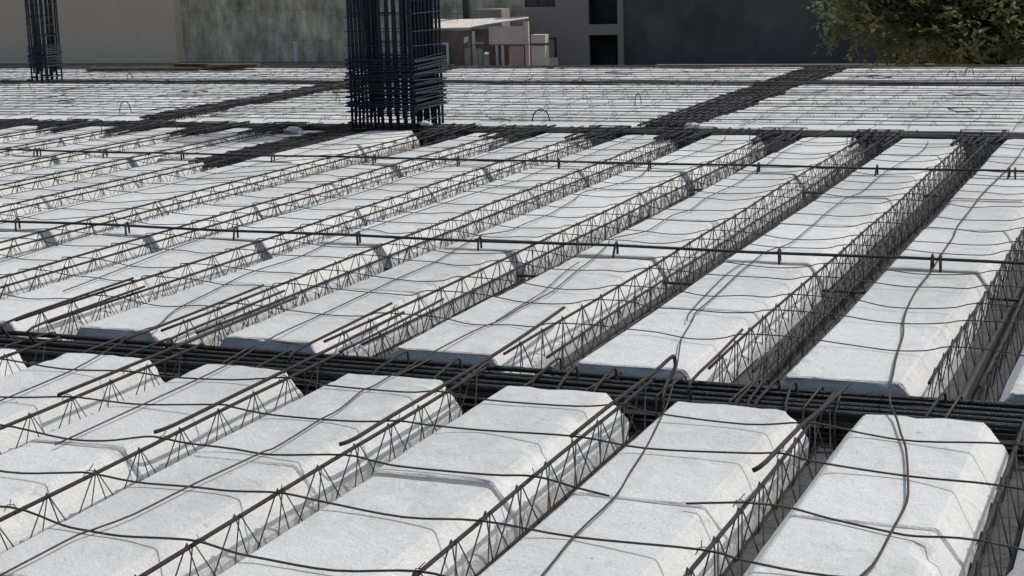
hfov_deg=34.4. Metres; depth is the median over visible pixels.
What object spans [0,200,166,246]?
foam block
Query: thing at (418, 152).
foam block
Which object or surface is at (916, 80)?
lattice joist
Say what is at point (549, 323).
thin rebar
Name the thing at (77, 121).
rebar bundle
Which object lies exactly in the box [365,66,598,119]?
thin rebar
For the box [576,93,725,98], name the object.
foam block
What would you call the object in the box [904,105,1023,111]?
foam block
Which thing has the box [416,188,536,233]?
foam block
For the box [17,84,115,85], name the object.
foam block
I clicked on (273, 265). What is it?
thin rebar
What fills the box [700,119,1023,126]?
lattice joist
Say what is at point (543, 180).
thin rebar
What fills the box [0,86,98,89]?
foam block
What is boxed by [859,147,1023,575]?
thin rebar
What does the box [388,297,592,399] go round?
foam block
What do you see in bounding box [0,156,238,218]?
lattice joist
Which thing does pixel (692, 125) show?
foam scrap
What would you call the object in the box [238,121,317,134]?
rebar bundle
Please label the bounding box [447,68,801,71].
lattice joist
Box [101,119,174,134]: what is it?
rebar bundle
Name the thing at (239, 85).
foam block
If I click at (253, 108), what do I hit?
lattice joist
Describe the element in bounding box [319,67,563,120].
thin rebar
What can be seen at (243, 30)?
concrete retaining wall
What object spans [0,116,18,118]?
foam block
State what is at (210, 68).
timber plank
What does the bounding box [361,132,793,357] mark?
lattice joist
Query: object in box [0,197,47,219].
foam block
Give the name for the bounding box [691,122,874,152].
foam block
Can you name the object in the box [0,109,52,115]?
foam block
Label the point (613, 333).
lattice joist
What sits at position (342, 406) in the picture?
thin rebar
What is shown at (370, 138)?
foam block
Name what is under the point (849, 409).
rebar beam cage
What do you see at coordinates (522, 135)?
thin rebar
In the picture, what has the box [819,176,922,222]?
foam block
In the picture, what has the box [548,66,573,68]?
loose stirrup
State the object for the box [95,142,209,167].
foam block
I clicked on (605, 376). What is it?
stirrup hook
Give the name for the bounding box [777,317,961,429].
foam block
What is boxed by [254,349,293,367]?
stirrup hook
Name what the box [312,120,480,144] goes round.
foam block
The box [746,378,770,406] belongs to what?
stirrup hook
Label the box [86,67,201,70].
timber plank
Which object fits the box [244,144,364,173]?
foam block
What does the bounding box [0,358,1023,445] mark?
thin rebar
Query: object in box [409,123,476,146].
rebar bundle
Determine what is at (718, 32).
dark building wall
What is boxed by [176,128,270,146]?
foam block
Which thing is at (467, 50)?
corrugated sheet
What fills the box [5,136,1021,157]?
thin rebar
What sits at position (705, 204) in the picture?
foam block
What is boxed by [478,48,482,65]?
corrugated sheet
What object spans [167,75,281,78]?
foam block
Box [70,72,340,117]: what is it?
thin rebar
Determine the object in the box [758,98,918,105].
foam block
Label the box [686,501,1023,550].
thin rebar
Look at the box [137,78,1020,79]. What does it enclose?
thin rebar
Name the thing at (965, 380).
lattice joist
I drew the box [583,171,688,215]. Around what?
foam block
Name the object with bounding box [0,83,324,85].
lattice joist
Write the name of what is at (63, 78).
thin rebar
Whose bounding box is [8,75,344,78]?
lattice joist
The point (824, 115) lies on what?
foam block
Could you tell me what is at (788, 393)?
stirrup hook
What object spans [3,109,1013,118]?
thin rebar
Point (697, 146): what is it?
foam block
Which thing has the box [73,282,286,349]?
foam block
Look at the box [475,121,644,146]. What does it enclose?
foam block
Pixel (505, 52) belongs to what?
rusty railing
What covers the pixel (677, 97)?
thin rebar
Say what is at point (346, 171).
foam block
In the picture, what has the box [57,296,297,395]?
lap bar
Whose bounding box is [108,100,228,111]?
foam block
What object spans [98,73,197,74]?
foam block
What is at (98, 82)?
thin rebar
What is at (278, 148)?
rebar beam cage
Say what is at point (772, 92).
thin rebar
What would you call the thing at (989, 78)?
foam block
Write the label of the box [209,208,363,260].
foam block
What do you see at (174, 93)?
foam block
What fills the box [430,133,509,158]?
foam block
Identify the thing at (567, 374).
stirrup hook
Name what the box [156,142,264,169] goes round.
foam block
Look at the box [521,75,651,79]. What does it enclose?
foam block
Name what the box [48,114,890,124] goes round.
thin rebar
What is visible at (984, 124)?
foam block
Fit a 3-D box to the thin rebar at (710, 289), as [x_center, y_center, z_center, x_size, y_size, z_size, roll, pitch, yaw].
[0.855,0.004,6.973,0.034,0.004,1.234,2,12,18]
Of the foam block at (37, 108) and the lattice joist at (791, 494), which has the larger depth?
the foam block at (37, 108)
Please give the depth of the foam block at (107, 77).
21.49 m
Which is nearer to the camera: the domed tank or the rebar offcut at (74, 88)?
the rebar offcut at (74, 88)
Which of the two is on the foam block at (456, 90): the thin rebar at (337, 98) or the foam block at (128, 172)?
the thin rebar at (337, 98)
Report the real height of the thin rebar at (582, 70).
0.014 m
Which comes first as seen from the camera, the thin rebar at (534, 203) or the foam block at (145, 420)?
the foam block at (145, 420)
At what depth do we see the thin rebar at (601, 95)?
16.14 m
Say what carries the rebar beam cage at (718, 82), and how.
on the formwork deck
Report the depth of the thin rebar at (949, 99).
14.65 m
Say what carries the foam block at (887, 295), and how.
on the lattice joist at (835, 321)
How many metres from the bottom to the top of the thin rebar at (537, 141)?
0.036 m
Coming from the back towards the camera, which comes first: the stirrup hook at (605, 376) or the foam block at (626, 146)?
the foam block at (626, 146)
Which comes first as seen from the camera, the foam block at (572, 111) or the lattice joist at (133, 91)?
the foam block at (572, 111)
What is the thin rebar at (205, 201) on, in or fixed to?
on the foam block at (85, 244)
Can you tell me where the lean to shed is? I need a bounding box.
[434,17,529,65]
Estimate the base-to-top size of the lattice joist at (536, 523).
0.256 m
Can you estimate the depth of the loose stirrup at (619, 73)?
19.07 m
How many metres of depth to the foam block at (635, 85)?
17.51 m
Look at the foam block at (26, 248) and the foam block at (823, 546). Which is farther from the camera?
the foam block at (26, 248)
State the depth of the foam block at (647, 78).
18.61 m
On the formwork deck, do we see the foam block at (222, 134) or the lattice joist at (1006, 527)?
the lattice joist at (1006, 527)
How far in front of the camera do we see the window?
112.19 m
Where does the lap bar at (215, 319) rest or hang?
on the rebar beam cage at (849, 409)
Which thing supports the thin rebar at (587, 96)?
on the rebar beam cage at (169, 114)
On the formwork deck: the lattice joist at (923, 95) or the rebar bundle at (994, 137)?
the lattice joist at (923, 95)
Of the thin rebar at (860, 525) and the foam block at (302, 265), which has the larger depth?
the foam block at (302, 265)
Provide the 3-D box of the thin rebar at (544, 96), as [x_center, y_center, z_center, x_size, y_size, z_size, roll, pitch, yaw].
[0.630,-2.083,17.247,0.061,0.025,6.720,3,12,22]
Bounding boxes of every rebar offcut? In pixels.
[55,86,91,90]
[149,105,189,109]
[944,92,990,95]
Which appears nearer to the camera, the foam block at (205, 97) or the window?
the foam block at (205, 97)
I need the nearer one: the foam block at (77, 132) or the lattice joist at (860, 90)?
the foam block at (77, 132)
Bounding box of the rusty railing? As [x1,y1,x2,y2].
[462,44,545,65]
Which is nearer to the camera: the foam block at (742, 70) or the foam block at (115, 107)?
the foam block at (115, 107)
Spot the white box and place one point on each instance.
(553, 61)
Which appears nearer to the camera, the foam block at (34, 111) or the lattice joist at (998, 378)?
the lattice joist at (998, 378)
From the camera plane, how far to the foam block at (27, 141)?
13.66 m
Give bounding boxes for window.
[525,0,554,6]
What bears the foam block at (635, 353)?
attached to the lattice joist at (746, 377)
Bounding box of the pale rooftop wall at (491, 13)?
[471,8,510,46]
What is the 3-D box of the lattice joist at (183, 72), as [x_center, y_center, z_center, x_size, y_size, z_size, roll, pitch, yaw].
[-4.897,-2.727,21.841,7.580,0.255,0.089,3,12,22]
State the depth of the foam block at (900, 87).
16.60 m
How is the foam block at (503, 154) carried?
attached to the lattice joist at (153, 242)
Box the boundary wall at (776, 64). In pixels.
[656,63,985,64]
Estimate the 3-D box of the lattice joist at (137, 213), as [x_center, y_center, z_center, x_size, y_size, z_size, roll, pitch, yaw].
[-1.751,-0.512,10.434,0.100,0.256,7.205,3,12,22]
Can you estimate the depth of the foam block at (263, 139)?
13.60 m
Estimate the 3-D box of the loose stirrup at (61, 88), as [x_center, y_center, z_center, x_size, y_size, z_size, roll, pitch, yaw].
[-5.195,-2.304,19.145,0.168,0.014,0.287,2,12,19]
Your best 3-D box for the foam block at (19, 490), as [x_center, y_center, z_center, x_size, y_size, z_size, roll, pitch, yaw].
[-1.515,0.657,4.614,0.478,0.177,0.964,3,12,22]
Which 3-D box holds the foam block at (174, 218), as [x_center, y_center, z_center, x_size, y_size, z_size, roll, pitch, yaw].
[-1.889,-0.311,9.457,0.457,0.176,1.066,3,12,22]
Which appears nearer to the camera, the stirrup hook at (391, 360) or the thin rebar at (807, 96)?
the stirrup hook at (391, 360)
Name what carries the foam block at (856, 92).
attached to the lattice joist at (860, 90)
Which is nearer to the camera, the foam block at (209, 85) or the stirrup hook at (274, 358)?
the stirrup hook at (274, 358)
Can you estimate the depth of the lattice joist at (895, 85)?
16.44 m
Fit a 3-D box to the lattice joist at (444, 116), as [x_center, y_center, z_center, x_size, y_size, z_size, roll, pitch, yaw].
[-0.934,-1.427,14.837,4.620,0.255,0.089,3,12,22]
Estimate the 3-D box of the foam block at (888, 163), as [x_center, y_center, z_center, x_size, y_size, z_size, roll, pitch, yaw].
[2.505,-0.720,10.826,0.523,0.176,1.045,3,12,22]
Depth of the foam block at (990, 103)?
14.78 m
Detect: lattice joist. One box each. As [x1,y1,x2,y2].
[0,68,339,71]
[0,72,344,74]
[0,79,342,80]
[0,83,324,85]
[0,86,299,90]
[0,95,251,99]
[0,100,213,105]
[0,111,157,115]
[0,124,66,140]
[0,124,83,141]
[0,125,151,156]
[0,126,278,196]
[0,127,221,173]
[0,128,460,258]
[0,129,281,195]
[0,131,534,299]
[0,133,205,176]
[0,133,440,257]
[0,134,518,297]
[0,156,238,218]
[0,157,220,219]
[0,336,60,375]
[0,346,197,453]
[0,356,332,549]
[1,91,278,94]
[1,105,189,109]
[3,125,135,156]
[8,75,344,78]
[15,130,596,367]
[47,134,613,340]
[134,366,486,575]
[158,131,679,379]
[187,113,650,122]
[195,130,703,345]
[220,107,673,114]
[250,102,689,108]
[279,97,708,102]
[305,92,724,98]
[317,131,775,388]
[329,88,736,93]
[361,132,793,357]
[399,79,765,102]
[412,379,652,575]
[439,75,777,79]
[444,72,789,75]
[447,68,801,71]
[447,84,748,87]
[503,136,874,376]
[546,133,889,369]
[683,391,837,575]
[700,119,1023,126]
[708,134,978,385]
[718,111,1023,118]
[736,106,1023,110]
[751,99,1023,105]
[751,135,993,386]
[779,94,1023,99]
[790,89,1023,94]
[791,85,1007,88]
[804,80,1022,84]
[815,76,1023,79]
[826,71,1023,75]
[836,67,1023,71]
[927,228,1023,409]
[967,417,1023,575]
[975,292,1023,411]
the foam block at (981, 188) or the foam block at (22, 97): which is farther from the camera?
the foam block at (22, 97)
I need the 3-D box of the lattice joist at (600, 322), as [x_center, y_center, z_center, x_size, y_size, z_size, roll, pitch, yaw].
[1.477,-0.339,9.107,0.100,0.256,7.168,3,12,22]
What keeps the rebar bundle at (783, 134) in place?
on the rebar beam cage at (814, 133)
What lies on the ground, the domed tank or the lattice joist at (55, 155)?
the domed tank
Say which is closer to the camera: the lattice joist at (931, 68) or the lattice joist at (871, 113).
the lattice joist at (871, 113)
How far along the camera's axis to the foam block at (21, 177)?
11.36 m
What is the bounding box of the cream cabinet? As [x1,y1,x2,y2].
[531,34,548,64]
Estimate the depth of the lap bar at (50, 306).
6.91 m
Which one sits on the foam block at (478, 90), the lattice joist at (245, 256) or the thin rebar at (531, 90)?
the thin rebar at (531, 90)
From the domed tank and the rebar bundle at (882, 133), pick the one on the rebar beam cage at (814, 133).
the rebar bundle at (882, 133)
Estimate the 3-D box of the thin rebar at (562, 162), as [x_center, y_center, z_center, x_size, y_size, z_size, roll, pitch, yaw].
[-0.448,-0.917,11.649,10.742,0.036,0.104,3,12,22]
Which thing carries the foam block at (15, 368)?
attached to the lattice joist at (6, 356)
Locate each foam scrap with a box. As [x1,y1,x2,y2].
[284,126,303,133]
[420,121,432,124]
[684,122,700,127]
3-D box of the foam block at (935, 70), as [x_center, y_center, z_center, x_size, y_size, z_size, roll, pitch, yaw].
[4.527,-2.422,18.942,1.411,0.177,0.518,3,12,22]
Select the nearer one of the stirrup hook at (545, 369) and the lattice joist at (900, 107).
the stirrup hook at (545, 369)
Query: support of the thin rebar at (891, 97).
on the foam block at (935, 70)
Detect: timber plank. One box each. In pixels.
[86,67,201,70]
[142,67,244,68]
[173,63,241,66]
[205,63,259,67]
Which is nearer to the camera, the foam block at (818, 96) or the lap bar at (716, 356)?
the lap bar at (716, 356)
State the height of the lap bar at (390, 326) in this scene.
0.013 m
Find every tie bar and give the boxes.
[0,147,1023,197]
[0,217,1023,301]
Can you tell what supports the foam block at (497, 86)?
attached to the lattice joist at (574, 84)
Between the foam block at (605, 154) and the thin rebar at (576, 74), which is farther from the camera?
the thin rebar at (576, 74)
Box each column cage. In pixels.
[24,0,63,82]
[343,0,447,146]
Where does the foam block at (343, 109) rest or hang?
attached to the lattice joist at (496, 104)
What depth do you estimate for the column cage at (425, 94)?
13.84 m
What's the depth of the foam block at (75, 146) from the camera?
13.17 m
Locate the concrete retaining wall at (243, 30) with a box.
[181,0,524,61]
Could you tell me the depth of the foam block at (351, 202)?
10.04 m
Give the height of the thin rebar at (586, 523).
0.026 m
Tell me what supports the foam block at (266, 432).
attached to the lattice joist at (187, 547)
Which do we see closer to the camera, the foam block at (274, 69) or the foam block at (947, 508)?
the foam block at (947, 508)
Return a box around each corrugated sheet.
[465,48,470,65]
[474,48,477,65]
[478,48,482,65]
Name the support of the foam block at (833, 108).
on the formwork deck
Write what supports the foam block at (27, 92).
attached to the lattice joist at (133, 91)
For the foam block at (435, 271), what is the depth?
7.57 m
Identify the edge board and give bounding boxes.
[74,64,1023,66]
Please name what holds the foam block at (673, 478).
attached to the lattice joist at (536, 523)
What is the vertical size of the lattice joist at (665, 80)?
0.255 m
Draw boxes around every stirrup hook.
[123,337,172,356]
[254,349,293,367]
[372,350,409,374]
[433,358,461,378]
[530,357,562,386]
[556,366,578,389]
[592,367,617,391]
[733,379,761,405]
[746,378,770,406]
[753,378,780,407]
[784,381,798,412]
[924,392,946,418]
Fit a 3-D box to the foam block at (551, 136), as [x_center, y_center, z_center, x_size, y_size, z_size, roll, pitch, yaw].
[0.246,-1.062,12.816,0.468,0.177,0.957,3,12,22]
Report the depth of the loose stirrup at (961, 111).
13.77 m
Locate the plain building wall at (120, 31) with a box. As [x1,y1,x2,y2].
[0,0,184,62]
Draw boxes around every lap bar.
[0,277,133,338]
[26,285,145,343]
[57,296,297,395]
[123,284,263,340]
[153,311,404,433]
[164,289,284,354]
[287,302,392,377]
[339,298,443,352]
[339,306,564,445]
[569,354,676,437]
[687,328,743,399]
[752,381,851,472]
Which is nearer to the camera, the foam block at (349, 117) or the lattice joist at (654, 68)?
the foam block at (349, 117)
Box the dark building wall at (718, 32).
[623,0,978,64]
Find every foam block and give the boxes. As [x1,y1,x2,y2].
[0,68,32,71]
[0,74,87,78]
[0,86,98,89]
[0,90,70,93]
[0,94,43,98]
[0,99,127,104]
[0,104,92,109]
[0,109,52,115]
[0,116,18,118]
[0,126,57,142]
[0,139,62,157]
[0,157,53,176]
[0,174,56,196]
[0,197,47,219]
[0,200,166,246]
[0,232,45,260]
[0,235,150,289]
[0,269,32,299]
[0,275,154,340]
[0,349,26,377]
[0,353,164,454]
[0,442,138,553]
[0,457,317,575]
[5,177,136,207]
[6,115,148,132]
[13,73,104,74]
[13,140,139,164]
[14,158,131,183]
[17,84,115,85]
[26,94,157,99]
[32,126,130,145]
[32,364,303,480]
[37,109,190,120]
[44,70,96,71]
[44,78,92,82]
[58,90,173,95]
[73,75,180,78]
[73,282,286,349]
[75,105,219,117]
[85,86,208,90]
[85,239,262,299]
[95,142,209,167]
[95,179,248,214]
[96,161,208,187]
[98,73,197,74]
[100,128,203,147]
[102,205,261,252]
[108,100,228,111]
[113,83,227,86]
[130,70,214,71]
[139,96,277,104]
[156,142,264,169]
[166,90,288,100]
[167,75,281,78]
[175,118,321,133]
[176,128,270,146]
[177,162,312,192]
[188,373,461,509]
[194,86,312,94]
[197,112,353,118]
[198,71,307,74]
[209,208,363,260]
[209,244,382,309]
[211,183,338,219]
[216,68,329,71]
[218,476,514,575]
[220,289,431,385]
[222,84,335,90]
[228,104,361,113]
[241,130,320,142]
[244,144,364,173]
[261,101,400,105]
[271,75,345,78]
[287,96,409,100]
[290,165,398,196]
[301,73,363,74]
[309,185,433,225]
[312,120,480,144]
[313,91,454,95]
[316,68,363,71]
[317,130,419,161]
[320,210,476,270]
[337,114,497,121]
[341,87,474,92]
[345,250,515,325]
[360,85,488,87]
[363,146,463,177]
[369,107,525,113]
[369,386,628,538]
[380,167,489,202]
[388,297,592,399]
[401,102,547,107]
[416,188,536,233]
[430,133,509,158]
[439,71,544,75]
[439,75,532,79]
[441,148,548,181]
[443,96,569,102]
[443,214,597,280]
[446,68,560,71]
[446,79,514,83]
[446,93,588,98]
[461,88,601,93]
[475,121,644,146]
[478,169,585,208]
[479,495,728,575]
[482,85,613,87]
[487,113,662,124]
[498,258,664,336]
[502,133,591,159]
[505,80,628,83]
[512,108,683,117]
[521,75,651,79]
[527,190,647,242]
[532,150,637,185]
[536,102,695,109]
[538,71,665,75]
[557,98,713,104]
[561,69,678,71]
[568,307,768,415]
[568,401,808,562]
[575,220,726,286]
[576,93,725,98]
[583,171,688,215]
[586,135,676,166]
[594,88,741,94]
[612,84,748,86]
[631,151,735,192]
[644,75,778,79]
[647,194,770,247]
[651,79,771,80]
[661,262,821,348]
[662,71,783,74]
[674,67,802,71]
[679,135,765,171]
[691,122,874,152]
[695,174,801,218]
[709,115,886,125]
[726,224,866,293]
[728,110,897,118]
[735,153,835,196]
[743,105,908,110]
[743,517,962,575]
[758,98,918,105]
[771,414,1008,575]
[776,94,925,99]
[776,137,863,174]
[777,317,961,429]
[779,197,898,249]
[785,88,934,94]
[798,86,941,88]
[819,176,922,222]
[824,75,958,79]
[832,71,965,75]
[842,67,972,71]
[844,271,989,357]
[848,155,945,193]
[867,125,1023,154]
[878,139,965,173]
[882,119,1023,126]
[887,229,1014,301]
[891,110,1023,119]
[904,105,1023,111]
[914,99,1023,105]
[923,93,1023,99]
[926,201,1023,258]
[931,88,1023,93]
[940,85,1023,88]
[942,179,1023,210]
[955,77,1023,79]
[965,73,1023,75]
[969,67,1023,71]
[972,156,1023,179]
[974,81,1023,84]
[984,139,1023,163]
[996,349,1023,443]
[1007,558,1023,575]
[1013,529,1023,568]
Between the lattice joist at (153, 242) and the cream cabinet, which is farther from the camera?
the cream cabinet
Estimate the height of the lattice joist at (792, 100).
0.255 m
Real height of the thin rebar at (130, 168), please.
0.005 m
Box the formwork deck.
[295,143,1023,556]
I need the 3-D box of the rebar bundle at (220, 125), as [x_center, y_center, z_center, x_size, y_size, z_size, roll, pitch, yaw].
[-2.637,-1.327,14.321,0.373,0.195,0.891,3,12,22]
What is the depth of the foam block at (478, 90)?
17.54 m
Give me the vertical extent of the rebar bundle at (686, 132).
0.195 m
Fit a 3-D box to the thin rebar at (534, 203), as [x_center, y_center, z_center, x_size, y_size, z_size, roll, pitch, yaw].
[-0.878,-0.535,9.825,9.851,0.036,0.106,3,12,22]
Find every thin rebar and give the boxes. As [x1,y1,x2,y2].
[0,66,270,104]
[0,66,295,109]
[0,68,170,91]
[0,70,1022,71]
[0,85,939,88]
[0,89,1023,94]
[0,103,1021,111]
[0,130,75,143]
[0,130,1016,148]
[0,131,147,156]
[0,132,218,177]
[0,133,281,196]
[0,134,369,223]
[0,134,645,400]
[0,134,828,575]
[0,135,454,262]
[0,147,1023,173]
[0,170,1019,200]
[0,176,1023,207]
[0,195,1023,232]
[0,214,1023,255]
[0,228,1023,274]
[0,238,1023,288]
[0,254,1023,308]
[0,269,1023,324]
[0,293,1023,355]
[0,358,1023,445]
[0,396,1023,490]
[0,424,608,496]
[0,470,839,575]
[0,505,446,575]
[1,68,203,95]
[1,126,1023,145]
[2,153,1023,176]
[2,163,1023,194]
[2,185,1023,220]
[2,203,1023,245]
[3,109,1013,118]
[4,66,334,117]
[4,66,1023,68]
[5,68,139,86]
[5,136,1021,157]
[5,141,1023,164]
[6,68,223,99]
[6,74,1023,75]
[8,82,975,84]
[12,122,1014,136]
[21,157,1023,186]
[30,66,351,117]
[47,93,1023,98]
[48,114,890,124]
[55,136,725,444]
[61,98,1023,105]
[63,134,549,291]
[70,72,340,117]
[104,77,341,118]
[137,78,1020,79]
[182,66,470,119]
[197,66,479,119]
[233,66,507,119]
[262,66,528,120]
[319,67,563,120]
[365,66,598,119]
[408,66,630,120]
[437,66,659,122]
[496,262,578,320]
[499,66,704,123]
[541,66,731,123]
[541,142,927,575]
[593,65,781,124]
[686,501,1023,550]
[687,262,743,320]
[698,65,851,123]
[739,65,882,125]
[742,65,886,125]
[783,66,910,126]
[837,65,951,127]
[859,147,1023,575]
[909,65,1001,126]
[965,78,1023,128]
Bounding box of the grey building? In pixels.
[525,0,623,64]
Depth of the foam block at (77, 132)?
14.35 m
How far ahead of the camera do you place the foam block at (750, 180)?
10.09 m
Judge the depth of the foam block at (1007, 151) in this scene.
11.35 m
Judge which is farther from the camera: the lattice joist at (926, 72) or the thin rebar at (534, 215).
the lattice joist at (926, 72)
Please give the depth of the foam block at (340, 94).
17.70 m
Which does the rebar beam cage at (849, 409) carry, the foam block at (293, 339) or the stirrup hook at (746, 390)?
the stirrup hook at (746, 390)
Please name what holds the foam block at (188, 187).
attached to the lattice joist at (80, 194)
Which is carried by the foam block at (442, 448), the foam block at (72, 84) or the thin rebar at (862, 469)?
the thin rebar at (862, 469)
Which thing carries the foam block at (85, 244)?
attached to the lattice joist at (144, 237)
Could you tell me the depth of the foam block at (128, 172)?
11.70 m
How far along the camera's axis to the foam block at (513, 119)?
14.41 m
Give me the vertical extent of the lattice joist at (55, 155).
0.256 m
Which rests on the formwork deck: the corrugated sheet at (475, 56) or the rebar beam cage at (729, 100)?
the rebar beam cage at (729, 100)
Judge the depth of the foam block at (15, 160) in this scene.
12.41 m
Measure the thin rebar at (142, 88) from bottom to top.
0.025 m
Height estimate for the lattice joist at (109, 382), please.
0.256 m
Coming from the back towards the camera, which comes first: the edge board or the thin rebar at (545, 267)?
the edge board
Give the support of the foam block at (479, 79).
on the lattice joist at (665, 80)
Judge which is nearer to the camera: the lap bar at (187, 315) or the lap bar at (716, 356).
the lap bar at (716, 356)
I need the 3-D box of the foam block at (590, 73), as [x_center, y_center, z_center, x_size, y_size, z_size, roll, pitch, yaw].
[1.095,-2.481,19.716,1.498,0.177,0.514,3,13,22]
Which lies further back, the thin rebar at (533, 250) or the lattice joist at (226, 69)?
the lattice joist at (226, 69)
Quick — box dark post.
[462,0,470,18]
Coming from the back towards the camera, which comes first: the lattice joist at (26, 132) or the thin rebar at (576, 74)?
the thin rebar at (576, 74)
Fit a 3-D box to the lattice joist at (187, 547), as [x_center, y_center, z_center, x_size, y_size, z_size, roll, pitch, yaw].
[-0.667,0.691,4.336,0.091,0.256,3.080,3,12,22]
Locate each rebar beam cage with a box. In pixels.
[0,64,1023,71]
[0,79,1023,101]
[0,328,1023,470]
[4,119,1023,162]
[139,64,454,120]
[188,128,371,167]
[637,64,846,148]
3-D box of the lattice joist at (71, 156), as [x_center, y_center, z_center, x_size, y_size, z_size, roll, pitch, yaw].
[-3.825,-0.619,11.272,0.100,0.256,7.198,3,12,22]
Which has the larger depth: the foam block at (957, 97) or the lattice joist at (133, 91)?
the lattice joist at (133, 91)
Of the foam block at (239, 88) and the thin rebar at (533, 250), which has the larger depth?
the foam block at (239, 88)
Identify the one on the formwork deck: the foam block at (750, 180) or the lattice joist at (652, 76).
the lattice joist at (652, 76)
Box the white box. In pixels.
[549,58,557,64]
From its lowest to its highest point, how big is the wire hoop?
0.106 m
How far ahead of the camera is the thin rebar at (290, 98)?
16.53 m
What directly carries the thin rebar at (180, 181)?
on the foam block at (70, 212)
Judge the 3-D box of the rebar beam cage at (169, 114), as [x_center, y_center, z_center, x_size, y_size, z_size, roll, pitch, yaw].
[-2.093,-2.137,18.387,0.216,0.254,6.750,3,12,22]
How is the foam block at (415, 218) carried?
attached to the lattice joist at (245, 256)
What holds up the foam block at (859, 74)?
on the formwork deck
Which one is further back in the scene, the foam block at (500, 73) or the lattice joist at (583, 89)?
the foam block at (500, 73)
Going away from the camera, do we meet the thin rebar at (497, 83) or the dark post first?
the thin rebar at (497, 83)
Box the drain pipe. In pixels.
[293,41,298,61]
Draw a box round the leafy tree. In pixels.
[801,0,1023,64]
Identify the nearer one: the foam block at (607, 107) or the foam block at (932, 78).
the foam block at (607, 107)
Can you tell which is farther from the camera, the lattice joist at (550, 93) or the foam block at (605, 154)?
the lattice joist at (550, 93)
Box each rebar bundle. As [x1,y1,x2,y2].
[0,118,37,128]
[37,119,107,132]
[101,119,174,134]
[166,120,250,136]
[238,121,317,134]
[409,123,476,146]
[478,124,555,141]
[564,125,631,140]
[653,126,716,143]
[749,127,806,144]
[847,128,905,147]
[950,129,1008,147]
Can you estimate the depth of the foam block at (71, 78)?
21.34 m
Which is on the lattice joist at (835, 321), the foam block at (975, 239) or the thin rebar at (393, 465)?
the foam block at (975, 239)
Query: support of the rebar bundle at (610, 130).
on the rebar beam cage at (814, 133)
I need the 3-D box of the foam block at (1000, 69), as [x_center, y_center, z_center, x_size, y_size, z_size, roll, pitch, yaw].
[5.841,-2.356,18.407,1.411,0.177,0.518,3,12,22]
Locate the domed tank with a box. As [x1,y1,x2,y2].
[483,52,489,65]
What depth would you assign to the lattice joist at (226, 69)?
22.32 m
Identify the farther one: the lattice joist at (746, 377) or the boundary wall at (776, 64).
the boundary wall at (776, 64)
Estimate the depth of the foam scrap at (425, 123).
13.75 m
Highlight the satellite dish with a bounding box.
[464,36,469,63]
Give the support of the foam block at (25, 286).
attached to the lattice joist at (137, 213)
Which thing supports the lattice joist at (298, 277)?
on the formwork deck
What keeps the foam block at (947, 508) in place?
attached to the lattice joist at (791, 494)
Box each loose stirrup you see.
[50,87,75,90]
[182,90,207,92]
[210,113,244,116]
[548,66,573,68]
[606,72,632,73]
[862,75,891,78]
[947,107,975,112]
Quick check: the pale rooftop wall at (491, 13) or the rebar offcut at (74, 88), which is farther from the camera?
the pale rooftop wall at (491, 13)
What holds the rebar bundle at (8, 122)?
on the rebar beam cage at (814, 133)
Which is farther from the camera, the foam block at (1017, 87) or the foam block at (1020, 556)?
the foam block at (1017, 87)
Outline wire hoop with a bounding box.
[532,109,549,121]
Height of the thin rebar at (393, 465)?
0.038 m
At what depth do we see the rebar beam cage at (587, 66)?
20.57 m
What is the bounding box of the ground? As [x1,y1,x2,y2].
[0,61,617,66]
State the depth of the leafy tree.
24.07 m
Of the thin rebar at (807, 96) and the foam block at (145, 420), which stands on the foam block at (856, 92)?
the thin rebar at (807, 96)
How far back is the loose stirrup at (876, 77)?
17.46 m
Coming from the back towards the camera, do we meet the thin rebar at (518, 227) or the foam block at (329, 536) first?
the thin rebar at (518, 227)
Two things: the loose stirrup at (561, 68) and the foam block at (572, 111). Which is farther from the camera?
the loose stirrup at (561, 68)
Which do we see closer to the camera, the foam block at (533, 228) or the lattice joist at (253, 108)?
the foam block at (533, 228)
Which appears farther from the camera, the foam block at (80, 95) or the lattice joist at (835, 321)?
the foam block at (80, 95)
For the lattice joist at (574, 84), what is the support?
on the formwork deck
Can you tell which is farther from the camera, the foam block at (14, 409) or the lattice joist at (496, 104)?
the lattice joist at (496, 104)
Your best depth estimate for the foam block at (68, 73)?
22.42 m
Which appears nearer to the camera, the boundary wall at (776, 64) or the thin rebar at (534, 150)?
the thin rebar at (534, 150)
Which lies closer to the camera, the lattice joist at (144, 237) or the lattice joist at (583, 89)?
the lattice joist at (144, 237)
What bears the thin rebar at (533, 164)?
on the lattice joist at (144, 237)
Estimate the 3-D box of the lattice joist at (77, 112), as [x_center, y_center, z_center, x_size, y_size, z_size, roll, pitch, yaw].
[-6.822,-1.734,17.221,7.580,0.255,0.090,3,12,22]
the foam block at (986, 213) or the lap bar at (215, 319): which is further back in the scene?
the foam block at (986, 213)
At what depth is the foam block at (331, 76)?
20.44 m
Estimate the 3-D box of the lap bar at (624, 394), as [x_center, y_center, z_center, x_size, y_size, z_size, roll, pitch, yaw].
[0.386,0.415,5.255,0.069,0.201,0.967,4,13,24]
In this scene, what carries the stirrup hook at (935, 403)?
on the rebar beam cage at (849, 409)
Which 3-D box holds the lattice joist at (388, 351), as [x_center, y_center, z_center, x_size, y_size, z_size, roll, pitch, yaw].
[0.661,-0.383,9.443,0.100,0.256,7.179,3,12,22]
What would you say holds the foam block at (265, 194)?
attached to the lattice joist at (137, 213)
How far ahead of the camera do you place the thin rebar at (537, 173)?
10.79 m
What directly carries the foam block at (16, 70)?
attached to the lattice joist at (226, 69)
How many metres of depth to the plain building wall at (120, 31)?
130.48 m
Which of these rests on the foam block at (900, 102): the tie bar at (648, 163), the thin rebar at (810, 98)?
the thin rebar at (810, 98)
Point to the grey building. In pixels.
(584, 32)

